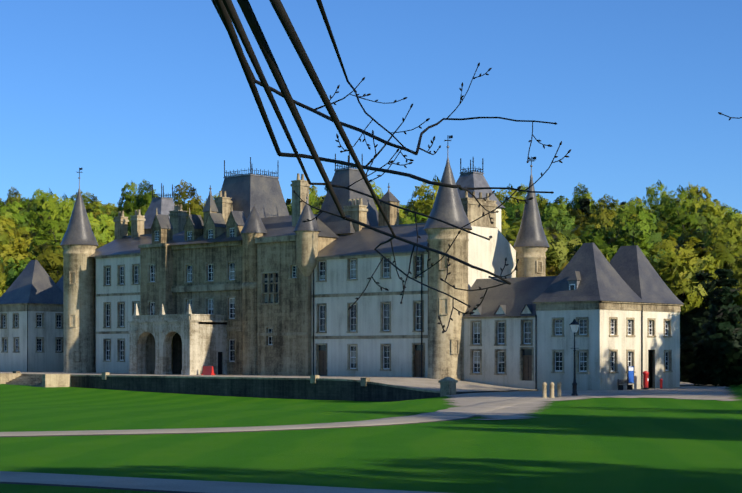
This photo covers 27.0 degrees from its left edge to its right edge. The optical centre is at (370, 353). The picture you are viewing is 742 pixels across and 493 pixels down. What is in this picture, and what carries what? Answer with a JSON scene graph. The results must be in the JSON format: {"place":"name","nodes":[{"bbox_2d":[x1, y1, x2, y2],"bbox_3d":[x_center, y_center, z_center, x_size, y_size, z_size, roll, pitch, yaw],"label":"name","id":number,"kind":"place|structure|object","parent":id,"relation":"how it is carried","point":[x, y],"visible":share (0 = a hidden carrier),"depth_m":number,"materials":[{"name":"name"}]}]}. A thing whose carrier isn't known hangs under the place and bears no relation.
{"place":"outdoors","nodes":[
{"label":"outdoors","id":0,"kind":"place"},
{"bbox_2d":[0,471,443,492],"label":"path","id":1,"kind":"structure","parent":0,"point":[122,483],"depth_m":29.27,"materials":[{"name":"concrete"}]},
{"bbox_2d":[0,395,563,436],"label":"path","id":2,"kind":"structure","parent":0,"point":[463,412],"depth_m":55.45,"materials":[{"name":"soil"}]},
{"bbox_2d":[542,381,561,397],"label":"bollards","id":3,"kind":"object","parent":2,"relation":"on","point":[544,388],"visible":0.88,"depth_m":108.14,"materials":[{"name":"stone"}]},
{"bbox_2d":[0,384,741,492],"bbox_3d":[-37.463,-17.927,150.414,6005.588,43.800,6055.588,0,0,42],"label":"ground","id":4,"kind":"structure","parent":0,"point":[631,445],"depth_m":43.89,"materials":[{"name":"green plant"}]},
{"bbox_2d":[0,260,6,293],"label":"tree","id":5,"kind":"object","parent":4,"relation":"on","point":[2,276],"visible":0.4,"depth_m":205.83,"materials":[{"name":"green plant"}]},
{"bbox_2d":[0,280,8,295],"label":"tree","id":6,"kind":"object","parent":4,"relation":"on","point":[2,286],"visible":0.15,"depth_m":195.65,"materials":[{"name":"green plant"}]},
{"bbox_2d":[0,231,13,248],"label":"tree","id":7,"kind":"object","parent":4,"relation":"on","point":[4,240],"visible":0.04,"depth_m":270.72,"materials":[{"name":"green plant"}]},
{"bbox_2d":[0,187,21,205],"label":"tree","id":8,"kind":"object","parent":4,"relation":"on","point":[10,196],"visible":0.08,"depth_m":616.53,"materials":[{"name":"green plant"}]},
{"bbox_2d":[0,198,24,210],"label":"tree","id":9,"kind":"object","parent":4,"relation":"on","point":[15,204],"depth_m":551.38,"materials":[{"name":"green plant"}]},
{"bbox_2d":[0,257,26,289],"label":"tree","id":10,"kind":"object","parent":4,"relation":"on","point":[11,277],"visible":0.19,"depth_m":220.41,"materials":[{"name":"green plant"}]},
{"bbox_2d":[0,213,32,252],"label":"tree","id":11,"kind":"object","parent":4,"relation":"on","point":[16,234],"visible":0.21,"depth_m":284.54,"materials":[{"name":"green plant"}]},
{"bbox_2d":[0,236,37,272],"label":"tree","id":12,"kind":"object","parent":4,"relation":"on","point":[7,252],"visible":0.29,"depth_m":252.12,"materials":[{"name":"green plant"}]},
{"bbox_2d":[0,206,42,236],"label":"tree","id":13,"kind":"object","parent":4,"relation":"on","point":[20,220],"visible":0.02,"depth_m":308.48,"materials":[{"name":"green plant"}]},
{"bbox_2d":[20,188,46,206],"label":"tree","id":14,"kind":"object","parent":4,"relation":"on","point":[26,201],"depth_m":591.72,"materials":[{"name":"green plant"}]},
{"bbox_2d":[24,192,49,213],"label":"tree","id":15,"kind":"object","parent":4,"relation":"on","point":[40,209],"visible":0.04,"depth_m":486.14,"materials":[{"name":"green plant"}]},
{"bbox_2d":[17,188,114,269],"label":"tree","id":16,"kind":"object","parent":4,"relation":"on","point":[60,225],"visible":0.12,"depth_m":229.35,"materials":[{"name":"green plant"}]},
{"bbox_2d":[33,239,108,282],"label":"tree","id":17,"kind":"object","parent":4,"relation":"on","point":[53,267],"visible":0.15,"depth_m":216.17,"materials":[{"name":"green plant"}]},
{"bbox_2d":[45,194,114,237],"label":"tree","id":18,"kind":"object","parent":4,"relation":"on","point":[70,209],"depth_m":267.78,"materials":[{"name":"green plant"}]},
{"bbox_2d":[65,191,104,214],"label":"tree","id":19,"kind":"object","parent":4,"relation":"on","point":[92,204],"visible":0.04,"depth_m":456.69,"materials":[{"name":"green plant"}]},
{"bbox_2d":[57,196,113,233],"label":"tree","id":20,"kind":"object","parent":4,"relation":"on","point":[72,202],"depth_m":289.41,"materials":[{"name":"green plant"}]},
{"bbox_2d":[70,192,107,208],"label":"tree","id":21,"kind":"object","parent":4,"relation":"on","point":[74,196],"depth_m":557.00,"materials":[{"name":"green plant"}]},
{"bbox_2d":[90,200,119,212],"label":"tree","id":22,"kind":"object","parent":4,"relation":"on","point":[113,206],"visible":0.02,"depth_m":541.86,"materials":[{"name":"green plant"}]},
{"bbox_2d":[86,205,129,221],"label":"tree","id":23,"kind":"object","parent":4,"relation":"on","point":[101,209],"depth_m":324.02,"materials":[{"name":"green plant"}]},
{"bbox_2d":[95,208,132,234],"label":"tree","id":24,"kind":"object","parent":4,"relation":"on","point":[128,215],"depth_m":294.05,"materials":[{"name":"green plant"}]},
{"bbox_2d":[121,181,148,210],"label":"tree","id":25,"kind":"object","parent":4,"relation":"on","point":[132,187],"depth_m":486.13,"materials":[{"name":"green plant"}]},
{"bbox_2d":[117,179,158,214],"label":"tree","id":26,"kind":"object","parent":4,"relation":"on","point":[146,198],"visible":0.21,"depth_m":474.96,"materials":[{"name":"green plant"}]},
{"bbox_2d":[129,203,148,215],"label":"tree","id":27,"kind":"object","parent":4,"relation":"on","point":[144,209],"visible":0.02,"depth_m":459.75,"materials":[{"name":"green plant"}]},
{"bbox_2d":[147,179,204,221],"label":"tree","id":28,"kind":"object","parent":4,"relation":"on","point":[194,203],"visible":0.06,"depth_m":287.50,"materials":[{"name":"green plant"}]},
{"bbox_2d":[188,207,203,222],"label":"tree","id":29,"kind":"object","parent":4,"relation":"on","point":[193,212],"depth_m":267.69,"materials":[{"name":"green plant"}]},
{"bbox_2d":[285,198,291,206],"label":"tree","id":30,"kind":"object","parent":4,"relation":"on","point":[288,202],"visible":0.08,"depth_m":564.01,"materials":[{"name":"green plant"}]},
{"bbox_2d":[287,192,314,214],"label":"tree","id":31,"kind":"object","parent":4,"relation":"on","point":[311,199],"depth_m":360.05,"materials":[{"name":"green plant"}]},
{"bbox_2d":[287,205,320,213],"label":"tree","id":32,"kind":"object","parent":4,"relation":"on","point":[313,210],"depth_m":209.91,"materials":[{"name":"green plant"}]},
{"bbox_2d":[309,188,317,199],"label":"tree","id":33,"kind":"object","parent":4,"relation":"on","point":[314,195],"visible":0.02,"depth_m":534.74,"materials":[{"name":"green plant"}]},
{"bbox_2d":[310,200,322,212],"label":"tree","id":34,"kind":"object","parent":4,"relation":"on","point":[317,203],"visible":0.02,"depth_m":288.58,"materials":[{"name":"green plant"}]},
{"bbox_2d":[309,185,325,200],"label":"tree","id":35,"kind":"object","parent":4,"relation":"on","point":[315,189],"visible":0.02,"depth_m":565.23,"materials":[{"name":"green plant"}]},
{"bbox_2d":[0,135,683,390],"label":"castle","id":36,"kind":"structure","parent":4,"relation":"on","point":[167,286],"depth_m":148.23,"materials":[{"name":"stone"}]},
{"bbox_2d":[27,254,642,388],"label":"rainwater pipes","id":37,"kind":"object","parent":36,"relation":"attached to","point":[421,335],"visible":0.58,"depth_m":139.28,"materials":[{"name":"metal"}]},
{"bbox_2d":[627,366,633,383],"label":"notice board","id":38,"kind":"object","parent":36,"relation":"attached to","point":[630,375],"visible":0.94,"depth_m":129.92,"materials":[{"name":"metal"}]},
{"bbox_2d":[0,371,710,401],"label":"terrace wall","id":39,"kind":"structure","parent":4,"relation":"on","point":[353,388],"depth_m":136.27,"materials":[{"name":"stone"}]},
{"bbox_2d":[201,366,214,374],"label":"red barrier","id":40,"kind":"object","parent":39,"relation":"on","point":[208,370],"visible":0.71,"depth_m":153.09,"materials":[{"name":"plastic"}]},
{"bbox_2d":[370,181,407,222],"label":"tree","id":41,"kind":"object","parent":4,"relation":"on","point":[373,185],"depth_m":304.33,"materials":[{"name":"green plant"}]},
{"bbox_2d":[211,0,570,332],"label":"bare tree","id":42,"kind":"object","parent":4,"relation":"on","point":[226,11],"visible":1,"depth_m":6.02,"materials":[{"name":"black plant"}]},
{"bbox_2d":[371,195,410,224],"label":"tree","id":43,"kind":"object","parent":4,"relation":"on","point":[400,216],"visible":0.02,"depth_m":229.73,"materials":[{"name":"green plant"}]},
{"bbox_2d":[399,216,414,224],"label":"tree","id":44,"kind":"object","parent":4,"relation":"on","point":[402,220],"depth_m":183.32,"materials":[{"name":"green plant"}]},
{"bbox_2d":[399,208,427,222],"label":"tree","id":45,"kind":"object","parent":4,"relation":"on","point":[418,217],"depth_m":358.69,"materials":[{"name":"green plant"}]},
{"bbox_2d":[403,197,435,215],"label":"tree","id":46,"kind":"object","parent":4,"relation":"on","point":[410,208],"depth_m":442.70,"materials":[{"name":"green plant"}]},
{"bbox_2d":[410,175,513,235],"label":"tree","id":47,"kind":"object","parent":4,"relation":"on","point":[421,190],"visible":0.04,"depth_m":230.22,"materials":[{"name":"green plant"}]},
{"bbox_2d":[415,220,515,243],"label":"tree","id":48,"kind":"object","parent":4,"relation":"on","point":[504,233],"depth_m":210.62,"materials":[{"name":"green plant"}]},
{"bbox_2d":[502,206,546,229],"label":"tree","id":49,"kind":"object","parent":4,"relation":"on","point":[518,220],"depth_m":243.05,"materials":[{"name":"green plant"}]},
{"bbox_2d":[509,183,542,206],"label":"tree","id":50,"kind":"object","parent":4,"relation":"on","point":[522,197],"visible":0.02,"depth_m":520.48,"materials":[{"name":"green plant"}]},
{"bbox_2d":[494,184,572,230],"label":"tree","id":51,"kind":"object","parent":4,"relation":"on","point":[501,198],"depth_m":282.81,"materials":[{"name":"green plant"}]},
{"bbox_2d":[501,200,575,238],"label":"tree","id":52,"kind":"object","parent":4,"relation":"on","point":[510,213],"visible":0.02,"depth_m":261.64,"materials":[{"name":"green plant"}]},
{"bbox_2d":[537,200,543,212],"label":"tree","id":53,"kind":"object","parent":4,"relation":"on","point":[540,205],"depth_m":313.97,"materials":[{"name":"green plant"}]},
{"bbox_2d":[537,195,548,206],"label":"tree","id":54,"kind":"object","parent":4,"relation":"on","point":[544,202],"depth_m":504.49,"materials":[{"name":"green plant"}]},
{"bbox_2d":[504,219,609,276],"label":"tree","id":55,"kind":"object","parent":4,"relation":"on","point":[557,253],"visible":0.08,"depth_m":172.98,"materials":[{"name":"green plant"}]},
{"bbox_2d":[546,260,568,275],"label":"tree","id":56,"kind":"object","parent":4,"relation":"on","point":[551,272],"depth_m":168.31,"materials":[{"name":"green plant"}]},
{"bbox_2d":[540,201,575,248],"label":"tree","id":57,"kind":"object","parent":4,"relation":"on","point":[546,217],"visible":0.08,"depth_m":219.81,"materials":[{"name":"green plant"}]},
{"bbox_2d":[553,183,594,209],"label":"tree","id":58,"kind":"object","parent":4,"relation":"on","point":[574,204],"visible":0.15,"depth_m":472.44,"materials":[{"name":"green plant"}]},
{"bbox_2d":[569,319,579,395],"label":"lamp standard","id":59,"kind":"object","parent":4,"relation":"on","point":[574,325],"visible":0.88,"depth_m":111.31,"materials":[{"name":"metal"}]},
{"bbox_2d":[547,229,610,258],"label":"tree","id":60,"kind":"object","parent":4,"relation":"on","point":[568,238],"depth_m":191.74,"materials":[{"name":"green plant"}]},
{"bbox_2d":[576,198,591,221],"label":"tree","id":61,"kind":"object","parent":4,"relation":"on","point":[584,203],"visible":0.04,"depth_m":331.88,"materials":[{"name":"green plant"}]},
{"bbox_2d":[445,385,734,419],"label":"forecourt gravel","id":62,"kind":"structure","parent":4,"relation":"on","point":[523,411],"depth_m":111.11,"materials":[{"name":"grey gravel"}]},
{"bbox_2d":[577,199,607,211],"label":"tree","id":63,"kind":"object","parent":4,"relation":"on","point":[593,207],"depth_m":451.31,"materials":[{"name":"green plant"}]},
{"bbox_2d":[568,193,623,223],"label":"tree","id":64,"kind":"object","parent":4,"relation":"on","point":[611,206],"visible":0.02,"depth_m":350.70,"materials":[{"name":"green plant"}]},
{"bbox_2d":[569,224,624,238],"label":"tree","id":65,"kind":"object","parent":4,"relation":"on","point":[577,229],"depth_m":231.34,"materials":[{"name":"green plant"}]},
{"bbox_2d":[590,224,610,233],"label":"tree","id":66,"kind":"object","parent":4,"relation":"on","point":[597,227],"depth_m":243.93,"materials":[{"name":"green plant"}]},
{"bbox_2d":[569,202,632,234],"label":"tree","id":67,"kind":"object","parent":4,"relation":"on","point":[604,217],"visible":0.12,"depth_m":284.87,"materials":[{"name":"green plant"}]},
{"bbox_2d":[575,197,658,260],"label":"tree","id":68,"kind":"object","parent":4,"relation":"on","point":[604,242],"visible":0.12,"depth_m":184.29,"materials":[{"name":"green plant"}]},
{"bbox_2d":[618,379,632,389],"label":"bench","id":69,"kind":"object","parent":4,"relation":"on","point":[629,387],"visible":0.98,"depth_m":128.48,"materials":[{"name":"wood"}]},
{"bbox_2d":[624,211,642,220],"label":"tree","id":70,"kind":"object","parent":4,"relation":"on","point":[634,216],"depth_m":363.60,"materials":[{"name":"green plant"}]},
{"bbox_2d":[610,224,666,248],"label":"tree","id":71,"kind":"object","parent":4,"relation":"on","point":[638,228],"depth_m":212.86,"materials":[{"name":"green plant"}]},
{"bbox_2d":[626,197,655,212],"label":"tree","id":72,"kind":"object","parent":4,"relation":"on","point":[639,200],"visible":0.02,"depth_m":422.51,"materials":[{"name":"green plant"}]},
{"bbox_2d":[622,219,665,262],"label":"tree","id":73,"kind":"object","parent":4,"relation":"on","point":[655,235],"visible":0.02,"depth_m":190.66,"materials":[{"name":"green plant"}]},
{"bbox_2d":[643,371,648,388],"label":"pillar box","id":74,"kind":"object","parent":4,"relation":"on","point":[645,379],"visible":0.92,"depth_m":129.82,"materials":[{"name":"metal"}]},
{"bbox_2d":[660,378,662,388],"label":"fire extinguisher","id":75,"kind":"object","parent":4,"relation":"on","point":[661,383],"visible":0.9,"depth_m":132.15,"materials":[{"name":"metal"}]},
{"bbox_2d":[642,180,692,224],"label":"tree","id":76,"kind":"object","parent":4,"relation":"on","point":[652,192],"visible":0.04,"depth_m":328.19,"materials":[{"name":"green plant"}]},
{"bbox_2d":[659,233,693,252],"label":"tree","id":77,"kind":"object","parent":4,"relation":"on","point":[674,240],"depth_m":225.72,"materials":[{"name":"green plant"}]},
{"bbox_2d":[642,202,726,246],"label":"tree","id":78,"kind":"object","parent":4,"relation":"on","point":[663,222],"visible":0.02,"depth_m":279.11,"materials":[{"name":"green plant"}]},
{"bbox_2d":[676,285,695,379],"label":"tree","id":79,"kind":"object","parent":4,"relation":"on","point":[684,296],"visible":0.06,"depth_m":156.73,"materials":[{"name":"green plant"}]},
{"bbox_2d":[647,237,727,319],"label":"tree","id":80,"kind":"object","parent":4,"relation":"on","point":[672,274],"visible":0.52,"depth_m":157.16,"materials":[{"name":"green plant"}]},
{"bbox_2d":[676,184,711,203],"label":"tree","id":81,"kind":"object","parent":4,"relation":"on","point":[703,189],"visible":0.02,"depth_m":366.54,"materials":[{"name":"green plant"}]},
{"bbox_2d":[655,186,741,252],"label":"tree","id":82,"kind":"object","parent":4,"relation":"on","point":[690,221],"visible":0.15,"depth_m":244.87,"materials":[{"name":"green plant"}]},
{"bbox_2d":[680,270,718,382],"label":"tree","id":83,"kind":"object","parent":4,"relation":"on","point":[698,320],"visible":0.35,"depth_m":155.32,"materials":[{"name":"green plant"}]},
{"bbox_2d":[677,182,726,219],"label":"tree","id":84,"kind":"object","parent":4,"relation":"on","point":[695,192],"visible":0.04,"depth_m":318.17,"materials":[{"name":"green plant"}]},
{"bbox_2d":[676,217,741,253],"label":"tree","id":85,"kind":"object","parent":4,"relation":"on","point":[686,237],"visible":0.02,"depth_m":212.86,"materials":[{"name":"green plant"}]},
{"bbox_2d":[680,241,741,324],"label":"tree","id":86,"kind":"object","parent":4,"relation":"on","point":[728,261],"visible":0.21,"depth_m":166.38,"materials":[{"name":"green plant"}]},
{"bbox_2d":[687,268,741,386],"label":"tree","id":87,"kind":"object","parent":4,"relation":"on","point":[718,363],"visible":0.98,"depth_m":142.08,"materials":[{"name":"green plant"}]},
{"bbox_2d":[697,198,737,216],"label":"tree","id":88,"kind":"object","parent":4,"relation":"on","point":[725,207],"depth_m":408.49,"materials":[{"name":"green plant"}]},
{"bbox_2d":[701,214,741,322],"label":"tree","id":89,"kind":"object","parent":4,"relation":"on","point":[734,247],"visible":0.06,"depth_m":176.56,"materials":[{"name":"green plant"}]},
{"bbox_2d":[707,225,741,326],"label":"tree","id":90,"kind":"object","parent":4,"relation":"on","point":[728,237],"depth_m":188.63,"materials":[{"name":"green plant"}]},
{"bbox_2d":[718,112,741,119],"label":"bare tree","id":91,"kind":"object","parent":4,"relation":"on","point":[720,113],"visible":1,"depth_m":6.47,"materials":[{"name":"brown plant"}]},
{"bbox_2d":[0,0,741,214],"label":"sky","id":92,"kind":"structure","parent":0,"point":[157,92],"materials":[{"name":"blue"}]}
]}

